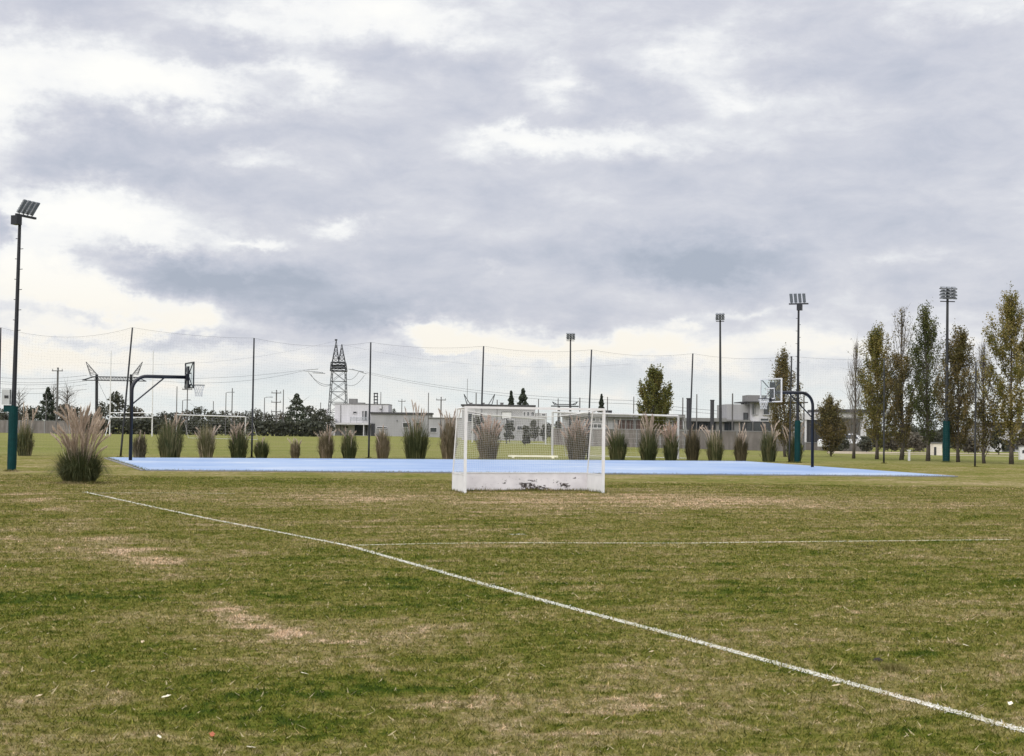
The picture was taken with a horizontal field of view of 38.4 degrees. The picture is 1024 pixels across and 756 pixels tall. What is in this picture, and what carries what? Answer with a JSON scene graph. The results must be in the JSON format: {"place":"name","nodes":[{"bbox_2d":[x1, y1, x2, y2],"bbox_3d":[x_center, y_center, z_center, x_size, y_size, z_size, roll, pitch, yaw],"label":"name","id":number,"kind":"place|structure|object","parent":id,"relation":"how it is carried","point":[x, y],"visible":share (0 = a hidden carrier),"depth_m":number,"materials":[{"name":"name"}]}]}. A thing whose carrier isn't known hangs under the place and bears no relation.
{"place":"outdoors","nodes":[
{"label":"outdoors","id":0,"kind":"place"},
{"bbox_2d":[17,402,38,455],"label":"pampas grass","id":1,"kind":"object","parent":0,"point":[25,445],"depth_m":69.27,"materials":[{"name":"green plant"}]},
{"bbox_2d":[0,420,70,433],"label":"concrete wall","id":2,"kind":"structure","parent":0,"point":[44,426],"depth_m":233.13,"materials":[{"name":"concrete"}]},
{"bbox_2d":[41,402,113,482],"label":"pampas grass","id":3,"kind":"object","parent":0,"point":[83,465],"depth_m":39.89,"materials":[{"name":"green plant"}]},
{"bbox_2d":[152,413,185,457],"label":"pampas grass","id":4,"kind":"object","parent":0,"point":[169,445],"depth_m":68.08,"materials":[{"name":"green plant"}]},
{"bbox_2d":[194,424,220,457],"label":"pampas grass","id":5,"kind":"object","parent":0,"point":[206,443],"depth_m":69.09,"materials":[{"name":"green plant"}]},
{"bbox_2d":[226,421,251,457],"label":"pampas grass","id":6,"kind":"object","parent":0,"point":[238,446],"depth_m":69.85,"materials":[{"name":"green plant"}]},
{"bbox_2d":[252,437,270,457],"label":"pampas grass","id":7,"kind":"object","parent":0,"point":[261,450],"depth_m":70.48,"materials":[{"name":"green plant"}]},
{"bbox_2d":[287,437,301,457],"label":"pampas grass","id":8,"kind":"object","parent":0,"point":[295,451],"depth_m":70.70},
{"bbox_2d":[314,425,335,458],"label":"pampas grass","id":9,"kind":"object","parent":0,"point":[326,445],"depth_m":71.45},
{"bbox_2d":[373,426,392,458],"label":"pampas grass","id":10,"kind":"object","parent":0,"point":[382,447],"depth_m":72.97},
{"bbox_2d":[397,400,433,458],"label":"pampas grass","id":11,"kind":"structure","parent":0,"point":[416,445],"depth_m":73.81,"materials":[{"name":"green plant"}]},
{"bbox_2d":[428,417,461,436],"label":"house","id":12,"kind":"structure","parent":0,"point":[435,432],"depth_m":269.85,"materials":[{"name":"white concrete"}]},
{"bbox_2d":[436,408,460,458],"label":"pampas grass","id":13,"kind":"object","parent":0,"point":[447,435],"depth_m":74.05,"materials":[{"name":"plant"}]},
{"bbox_2d":[471,415,503,458],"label":"pampas grass","id":14,"kind":"object","parent":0,"point":[484,447],"depth_m":75.14,"materials":[{"name":"plant"}]},
{"bbox_2d":[0,420,1023,755],"bbox_3d":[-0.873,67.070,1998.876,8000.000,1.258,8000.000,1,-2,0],"label":"ground","id":15,"kind":"structure","parent":0,"point":[996,470],"depth_m":13.78,"materials":[{"name":"plant"}]},
{"bbox_2d":[0,408,8,419],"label":"broadleaf tree","id":16,"kind":"object","parent":15,"relation":"on","point":[4,415],"visible":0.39,"depth_m":261.90,"materials":[{"name":"green plant"}]},
{"bbox_2d":[1,199,39,469],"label":"floodlight mast","id":17,"kind":"object","parent":15,"relation":"on","point":[10,406],"visible":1,"depth_m":48.70,"materials":[{"name":"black metal"}]},
{"bbox_2d":[11,385,29,419],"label":"bare tree","id":18,"kind":"object","parent":15,"relation":"on","point":[19,407],"visible":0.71,"depth_m":259.85,"materials":[{"name":"grey plant"}]},
{"bbox_2d":[20,405,42,419],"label":"broadleaf tree","id":19,"kind":"object","parent":15,"relation":"on","point":[30,412],"visible":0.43,"depth_m":295.17,"materials":[{"name":"green plant"}]},
{"bbox_2d":[35,387,58,420],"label":"conifer tree","id":20,"kind":"object","parent":15,"relation":"on","point":[51,408],"visible":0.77,"depth_m":239.40,"materials":[{"name":"green plant"}]},
{"bbox_2d":[52,367,62,430],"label":"utility pole","id":21,"kind":"object","parent":15,"relation":"on","point":[57,370],"visible":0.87,"depth_m":214.87,"materials":[{"name":"grey wood"}]},
{"bbox_2d":[48,379,81,420],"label":"bare tree","id":22,"kind":"object","parent":15,"relation":"on","point":[66,401],"visible":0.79,"depth_m":249.64,"materials":[{"name":"grey plant"}]},
{"bbox_2d":[92,397,114,420],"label":"broadleaf tree","id":23,"kind":"object","parent":15,"relation":"on","point":[102,410],"visible":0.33,"depth_m":283.45,"materials":[{"name":"green plant"}]},
{"bbox_2d":[83,362,145,411],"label":"crossarm pylon","id":24,"kind":"object","parent":15,"relation":"on","point":[96,379],"visible":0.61,"depth_m":329.79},
{"bbox_2d":[104,391,133,431],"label":"broadleaf tree","id":25,"kind":"object","parent":15,"relation":"on","point":[115,399],"visible":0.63,"depth_m":249.29,"materials":[{"name":"green plant"}]},
{"bbox_2d":[105,351,153,435],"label":"rugby goal","id":26,"kind":"object","parent":15,"relation":"on","point":[110,412],"visible":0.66,"depth_m":194.85,"materials":[{"name":"white paint"}]},
{"bbox_2d":[123,406,145,432],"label":"broadleaf tree","id":27,"kind":"object","parent":15,"relation":"on","point":[137,414],"visible":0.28,"depth_m":280.17,"materials":[{"name":"green plant"}]},
{"bbox_2d":[132,431,147,457],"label":"pampas grass","id":28,"kind":"object","parent":15,"relation":"on","point":[139,448],"depth_m":66.87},
{"bbox_2d":[153,411,171,426],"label":"broadleaf tree","id":29,"kind":"object","parent":15,"relation":"on","point":[163,415],"visible":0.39,"depth_m":274.64,"materials":[{"name":"green plant"}]},
{"bbox_2d":[190,405,207,420],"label":"broadleaf tree","id":30,"kind":"object","parent":15,"relation":"on","point":[198,411],"visible":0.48,"depth_m":265.30,"materials":[{"name":"green plant"}]},
{"bbox_2d":[85,417,325,436],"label":"hedge","id":31,"kind":"object","parent":15,"relation":"on","point":[260,428],"visible":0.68,"depth_m":237.37,"materials":[{"name":"green plant"}]},
{"bbox_2d":[205,410,221,422],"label":"broadleaf tree","id":32,"kind":"object","parent":15,"relation":"on","point":[210,418],"visible":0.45,"depth_m":262.49,"materials":[{"name":"green plant"}]},
{"bbox_2d":[176,414,257,439],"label":"soccer goal","id":33,"kind":"object","parent":15,"relation":"on","point":[214,420],"visible":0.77,"depth_m":164.99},
{"bbox_2d":[248,408,263,423],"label":"broadleaf tree","id":34,"kind":"object","parent":15,"relation":"on","point":[257,416],"visible":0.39,"depth_m":290.49,"materials":[{"name":"green plant"}]},
{"bbox_2d":[260,412,274,426],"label":"broadleaf tree","id":35,"kind":"object","parent":15,"relation":"on","point":[270,418],"visible":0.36,"depth_m":287.49,"materials":[{"name":"green plant"}]},
{"bbox_2d":[271,390,280,435],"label":"utility pole","id":36,"kind":"object","parent":15,"relation":"on","point":[275,411],"visible":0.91,"depth_m":237.80,"materials":[{"name":"grey wood"}]},
{"bbox_2d":[279,393,311,435],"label":"conifer tree","id":37,"kind":"object","parent":15,"relation":"on","point":[291,413],"visible":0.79,"depth_m":249.38,"materials":[{"name":"green plant"}]},
{"bbox_2d":[299,405,316,427],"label":"broadleaf tree","id":38,"kind":"object","parent":15,"relation":"on","point":[308,410],"visible":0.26,"depth_m":281.85,"materials":[{"name":"green plant"}]},
{"bbox_2d":[309,408,328,434],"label":"broadleaf tree","id":39,"kind":"object","parent":15,"relation":"on","point":[320,413],"visible":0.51,"depth_m":278.23,"materials":[{"name":"green plant"}]},
{"bbox_2d":[321,414,336,432],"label":"broadleaf tree","id":40,"kind":"object","parent":15,"relation":"on","point":[327,421],"visible":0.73,"depth_m":275.18,"materials":[{"name":"green plant"}]},
{"bbox_2d":[303,339,366,416],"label":"lattice pylon","id":41,"kind":"object","parent":15,"relation":"on","point":[337,367],"visible":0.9,"depth_m":418.34,"materials":[{"name":"grey metal"}]},
{"bbox_2d":[338,426,360,458],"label":"pampas grass","id":42,"kind":"object","parent":15,"relation":"on","point":[348,449],"depth_m":72.06,"materials":[{"name":"green plant"}]},
{"bbox_2d":[318,399,433,435],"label":"house","id":43,"kind":"structure","parent":15,"relation":"on","point":[357,420],"depth_m":288.71,"materials":[{"name":"white concrete"}]},
{"bbox_2d":[354,425,362,435],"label":"window","id":44,"kind":"structure","parent":43,"relation":"in","point":[359,428],"depth_m":289.79,"materials":[{"name":"black glass"}]},
{"bbox_2d":[0,327,976,466],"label":"ball stop fence","id":45,"kind":"object","parent":15,"relation":"on","point":[480,421],"visible":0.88,"depth_m":74.12,"materials":[{"name":"metal"}]},
{"bbox_2d":[461,403,546,440],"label":"house","id":46,"kind":"structure","parent":15,"relation":"on","point":[516,421],"depth_m":204.88,"materials":[{"name":"grey concrete"}]},
{"bbox_2d":[501,412,511,442],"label":"basketball hoop","id":47,"kind":"object","parent":15,"relation":"on","point":[505,413],"visible":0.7,"depth_m":149.94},
{"bbox_2d":[503,421,514,441],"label":"broadleaf tree","id":48,"kind":"object","parent":15,"relation":"on","point":[509,428],"visible":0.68,"depth_m":169.52,"materials":[{"name":"green plant"}]},
{"bbox_2d":[472,414,554,443],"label":"soccer goal","id":49,"kind":"object","parent":15,"relation":"on","point":[516,427],"visible":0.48,"depth_m":155.66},
{"bbox_2d":[517,388,528,404],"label":"conifer tree","id":50,"kind":"object","parent":15,"relation":"on","point":[522,397],"visible":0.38,"depth_m":214.74,"materials":[{"name":"green plant"}]},
{"bbox_2d":[522,425,530,444],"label":"broadleaf tree","id":51,"kind":"object","parent":15,"relation":"on","point":[527,436],"visible":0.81,"depth_m":131.44,"materials":[{"name":"green plant"}]},
{"bbox_2d":[452,406,604,492],"bbox_3d":[0.427,1.867,38.339,3.780,2.201,1.265,1,-2,-17],"label":"hockey goal","id":52,"kind":"object","parent":15,"relation":"on","point":[465,480],"visible":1,"depth_m":38.67,"materials":[{"name":"white paint"}]},
{"bbox_2d":[108,457,951,475],"bbox_3d":[-1.097,3.725,62.314,31.700,0.100,21.117,1,-2,-13],"label":"court","id":53,"kind":"object","parent":15,"relation":"on","point":[611,466],"visible":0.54,"depth_m":60.20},
{"bbox_2d":[129,362,204,459],"bbox_3d":[-14.775,1.431,62.899,3.262,4.266,1.793,2,-2,-24],"label":"basketball hoop","id":54,"kind":"object","parent":53,"relation":"on","point":[186,377],"visible":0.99,"depth_m":62.54,"materials":[{"name":"black metal"}]},
{"bbox_2d":[758,378,813,466],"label":"basketball hoop","id":55,"kind":"object","parent":53,"relation":"on","point":[773,392],"visible":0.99,"depth_m":65.38,"materials":[{"name":"black metal"}]},
{"bbox_2d":[105,458,957,476],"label":"court kerb","id":56,"kind":"structure","parent":15,"relation":"on","point":[122,463],"depth_m":53.32,"materials":[{"name":"concrete"}]},
{"bbox_2d":[529,420,539,440],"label":"broadleaf tree","id":57,"kind":"object","parent":15,"relation":"on","point":[534,426],"visible":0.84,"depth_m":186.27,"materials":[{"name":"green plant"}]},
{"bbox_2d":[91,493,1023,731],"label":"touchline","id":58,"kind":"object","parent":15,"relation":"on","point":[984,719],"visible":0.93,"depth_m":11.53,"materials":[{"name":"paint"}]},
{"bbox_2d":[551,402,578,420],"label":"crossarm pylon","id":59,"kind":"object","parent":15,"relation":"on","point":[555,405],"visible":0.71,"depth_m":519.85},
{"bbox_2d":[566,333,574,437],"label":"floodlight mast","id":60,"kind":"object","parent":15,"relation":"on","point":[570,336],"visible":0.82,"depth_m":139.98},
{"bbox_2d":[551,411,686,458],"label":"soccer goal","id":61,"kind":"object","parent":15,"relation":"on","point":[629,414],"visible":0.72,"depth_m":82.67,"materials":[{"name":"metal"}]},
{"bbox_2d":[636,363,675,435],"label":"poplar tree","id":62,"kind":"object","parent":15,"relation":"on","point":[658,402],"visible":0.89,"depth_m":117.42,"materials":[{"name":"green plant"}]},
{"bbox_2d":[362,539,1008,544],"bbox_3d":[2.866,2.469,22.136,10.516,0.001,0.413,1,-2,-14],"label":"cross line","id":63,"kind":"object","parent":15,"relation":"on","point":[693,542],"visible":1,"depth_m":22.05,"materials":[{"name":"paint"}]},
{"bbox_2d":[686,398,689,429],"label":"flue pipe","id":64,"kind":"object","parent":15,"relation":"on","point":[687,415],"visible":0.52,"depth_m":177.74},
{"bbox_2d":[710,400,713,429],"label":"flue pipe","id":65,"kind":"object","parent":15,"relation":"on","point":[712,413],"visible":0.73,"depth_m":177.77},
{"bbox_2d":[715,313,724,438],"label":"floodlight mast","id":66,"kind":"object","parent":15,"relation":"on","point":[720,380],"visible":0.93,"depth_m":109.98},
{"bbox_2d":[732,422,749,460],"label":"pampas grass","id":67,"kind":"object","parent":15,"relation":"on","point":[741,449],"depth_m":77.11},
{"bbox_2d":[765,342,807,456],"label":"poplar tree","id":68,"kind":"object","parent":15,"relation":"on","point":[782,365],"visible":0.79,"depth_m":91.92,"materials":[{"name":"green plant"}]},
{"bbox_2d":[789,293,808,461],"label":"floodlight mast","id":69,"kind":"object","parent":15,"relation":"on","point":[797,422],"visible":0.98,"depth_m":75.83,"materials":[{"name":"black metal"}]},
{"bbox_2d":[803,395,804,450],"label":"utility pole","id":70,"kind":"object","parent":15,"relation":"on","point":[804,422],"visible":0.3,"depth_m":119.92,"materials":[{"name":"grey wood"}]},
{"bbox_2d":[809,392,849,456],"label":"poplar tree","id":71,"kind":"object","parent":15,"relation":"on","point":[831,430],"visible":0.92,"depth_m":94.83,"materials":[{"name":"green plant"}]},
{"bbox_2d":[805,442,867,451],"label":"concrete wall","id":72,"kind":"structure","parent":15,"relation":"on","point":[808,444],"depth_m":126.39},
{"bbox_2d":[817,434,861,450],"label":"parked car","id":73,"kind":"object","parent":15,"relation":"on","point":[820,442],"visible":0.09,"depth_m":124.34,"materials":[{"name":"white metal"}]},
{"bbox_2d":[835,432,849,449],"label":"broadleaf tree","id":74,"kind":"object","parent":15,"relation":"on","point":[844,444],"visible":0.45,"depth_m":121.55,"materials":[{"name":"green plant"}]},
{"bbox_2d":[842,336,864,458],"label":"poplar tree","id":75,"kind":"object","parent":15,"relation":"on","point":[854,420],"visible":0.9,"depth_m":88.88,"materials":[{"name":"green plant"}]},
{"bbox_2d":[857,436,873,451],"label":"broadleaf tree","id":76,"kind":"object","parent":15,"relation":"on","point":[865,441],"visible":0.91,"depth_m":117.57,"materials":[{"name":"green plant"}]},
{"bbox_2d":[851,320,897,458],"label":"poplar tree","id":77,"kind":"object","parent":15,"relation":"on","point":[876,353],"visible":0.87,"depth_m":87.53,"materials":[{"name":"green plant"}]},
{"bbox_2d":[885,436,899,451],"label":"broadleaf tree","id":78,"kind":"object","parent":15,"relation":"on","point":[895,447],"visible":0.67,"depth_m":121.53,"materials":[{"name":"green plant"}]},
{"bbox_2d":[875,661,912,671],"bbox_3d":[2.741,2.067,10.573,0.278,0.065,0.229,1,-2,0],"label":"grass tuft","id":79,"kind":"object","parent":15,"relation":"on","point":[894,667],"visible":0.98,"depth_m":10.54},
{"bbox_2d":[876,307,928,459],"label":"poplar tree","id":80,"kind":"object","parent":15,"relation":"on","point":[902,424],"visible":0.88,"depth_m":86.37,"materials":[{"name":"green plant"}]},
{"bbox_2d":[866,431,961,447],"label":"hedge","id":81,"kind":"object","parent":15,"relation":"on","point":[925,446],"visible":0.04,"depth_m":167.22,"materials":[{"name":"green plant"}]},
{"bbox_2d":[905,429,926,451],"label":"broadleaf tree","id":82,"kind":"object","parent":15,"relation":"on","point":[918,444],"visible":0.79,"depth_m":119.72,"materials":[{"name":"green plant"}]},
{"bbox_2d":[905,300,945,460],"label":"poplar tree","id":83,"kind":"object","parent":15,"relation":"on","point":[928,339],"visible":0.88,"depth_m":84.58,"materials":[{"name":"green plant"}]},
{"bbox_2d":[930,442,942,454],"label":"kiosk","id":84,"kind":"object","parent":15,"relation":"on","point":[935,448],"visible":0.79,"depth_m":104.91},
{"bbox_2d":[925,431,951,447],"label":"broadleaf tree","id":85,"kind":"object","parent":15,"relation":"on","point":[939,437],"visible":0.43,"depth_m":124.52,"materials":[{"name":"green plant"}]},
{"bbox_2d":[939,286,956,461],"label":"floodlight mast","id":86,"kind":"object","parent":15,"relation":"on","point":[949,291],"visible":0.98,"depth_m":82.31,"materials":[{"name":"metal"}]},
{"bbox_2d":[932,318,983,461],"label":"poplar tree","id":87,"kind":"object","parent":15,"relation":"on","point":[958,347],"visible":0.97,"depth_m":82.52,"materials":[{"name":"green plant"}]},
{"bbox_2d":[962,435,979,452],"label":"broadleaf tree","id":88,"kind":"object","parent":15,"relation":"on","point":[970,446],"visible":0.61,"depth_m":117.67,"materials":[{"name":"green plant"}]},
{"bbox_2d":[967,337,1000,463],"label":"poplar tree","id":89,"kind":"object","parent":15,"relation":"on","point":[982,414],"visible":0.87,"depth_m":79.90,"materials":[{"name":"green plant"}]},
{"bbox_2d":[972,281,1023,463],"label":"poplar tree","id":90,"kind":"object","parent":15,"relation":"on","point":[1009,324],"visible":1,"depth_m":78.99,"materials":[{"name":"green plant"}]},
{"bbox_2d":[990,426,1007,454],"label":"broadleaf tree","id":91,"kind":"object","parent":15,"relation":"on","point":[1004,447],"visible":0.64,"depth_m":111.76,"materials":[{"name":"green plant"}]},
{"bbox_2d":[0,0,1023,430],"label":"sky","id":92,"kind":"structure","parent":0,"point":[438,176],"materials":[{"name":"grey"}]},
{"bbox_2d":[508,455,557,458],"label":"wooden beam","id":93,"kind":"structure","parent":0,"point":[512,456],"depth_m":78.41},
{"bbox_2d":[560,416,590,459],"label":"pampas grass","id":94,"kind":"object","parent":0,"point":[572,447],"depth_m":76.17,"materials":[{"name":"plant"}]},
{"bbox_2d":[605,419,630,459],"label":"pampas grass","id":95,"kind":"object","parent":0,"point":[617,445],"depth_m":76.58,"materials":[{"name":"green plant"}]},
{"bbox_2d":[561,410,684,429],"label":"house","id":96,"kind":"structure","parent":0,"point":[624,423],"depth_m":164.87,"materials":[{"name":"white concrete"}]},
{"bbox_2d":[637,412,665,459],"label":"pampas grass","id":97,"kind":"object","parent":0,"point":[648,448],"depth_m":76.74,"materials":[{"name":"green plant"}]},
{"bbox_2d":[659,421,679,459],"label":"pampas grass","id":98,"kind":"object","parent":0,"point":[670,448],"depth_m":77.45,"materials":[{"name":"green plant"}]},
{"bbox_2d":[553,428,794,450],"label":"concrete wall","id":99,"kind":"structure","parent":0,"point":[753,438],"depth_m":126.95,"materials":[{"name":"concrete"}]},
{"bbox_2d":[682,424,702,459],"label":"pampas grass","id":100,"kind":"object","parent":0,"point":[693,448],"depth_m":78.11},
{"bbox_2d":[700,426,725,460],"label":"pampas grass","id":101,"kind":"object","parent":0,"point":[715,450],"depth_m":77.10,"materials":[{"name":"green plant"}]},
{"bbox_2d":[683,395,807,443],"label":"house","id":102,"kind":"structure","parent":0,"point":[753,419],"depth_m":184.96,"materials":[{"name":"grey concrete"}]},
{"bbox_2d":[724,422,733,430],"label":"window","id":103,"kind":"structure","parent":102,"relation":"in","point":[727,425],"depth_m":184.88,"materials":[{"name":"black glass"}]},
{"bbox_2d":[741,422,751,430],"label":"window","id":104,"kind":"structure","parent":102,"relation":"in","point":[747,424],"depth_m":184.88,"materials":[{"name":"grey glass"}]},
{"bbox_2d":[753,422,770,430],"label":"window","id":105,"kind":"structure","parent":102,"relation":"in","point":[756,425],"depth_m":184.88,"materials":[{"name":"grey glass"}]},
{"bbox_2d":[759,420,779,461],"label":"pampas grass","id":106,"kind":"object","parent":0,"point":[769,443],"depth_m":77.13,"materials":[{"name":"green plant"}]},
{"bbox_2d":[783,419,804,461],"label":"pampas grass","id":107,"kind":"object","parent":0,"point":[792,450],"depth_m":76.85,"materials":[{"name":"green plant"}]},
{"bbox_2d":[791,409,867,441],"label":"house","id":108,"kind":"structure","parent":0,"point":[808,433],"depth_m":140.06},
{"bbox_2d":[807,420,820,441],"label":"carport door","id":109,"kind":"structure","parent":108,"relation":"in","point":[816,436],"depth_m":140.10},
{"bbox_2d":[829,451,1018,456],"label":"road","id":110,"kind":"structure","parent":0,"point":[844,452],"depth_m":115.41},
{"bbox_2d":[962,422,1023,451],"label":"house","id":111,"kind":"structure","parent":0,"point":[1001,450],"depth_m":133.93,"materials":[{"name":"grey concrete"}]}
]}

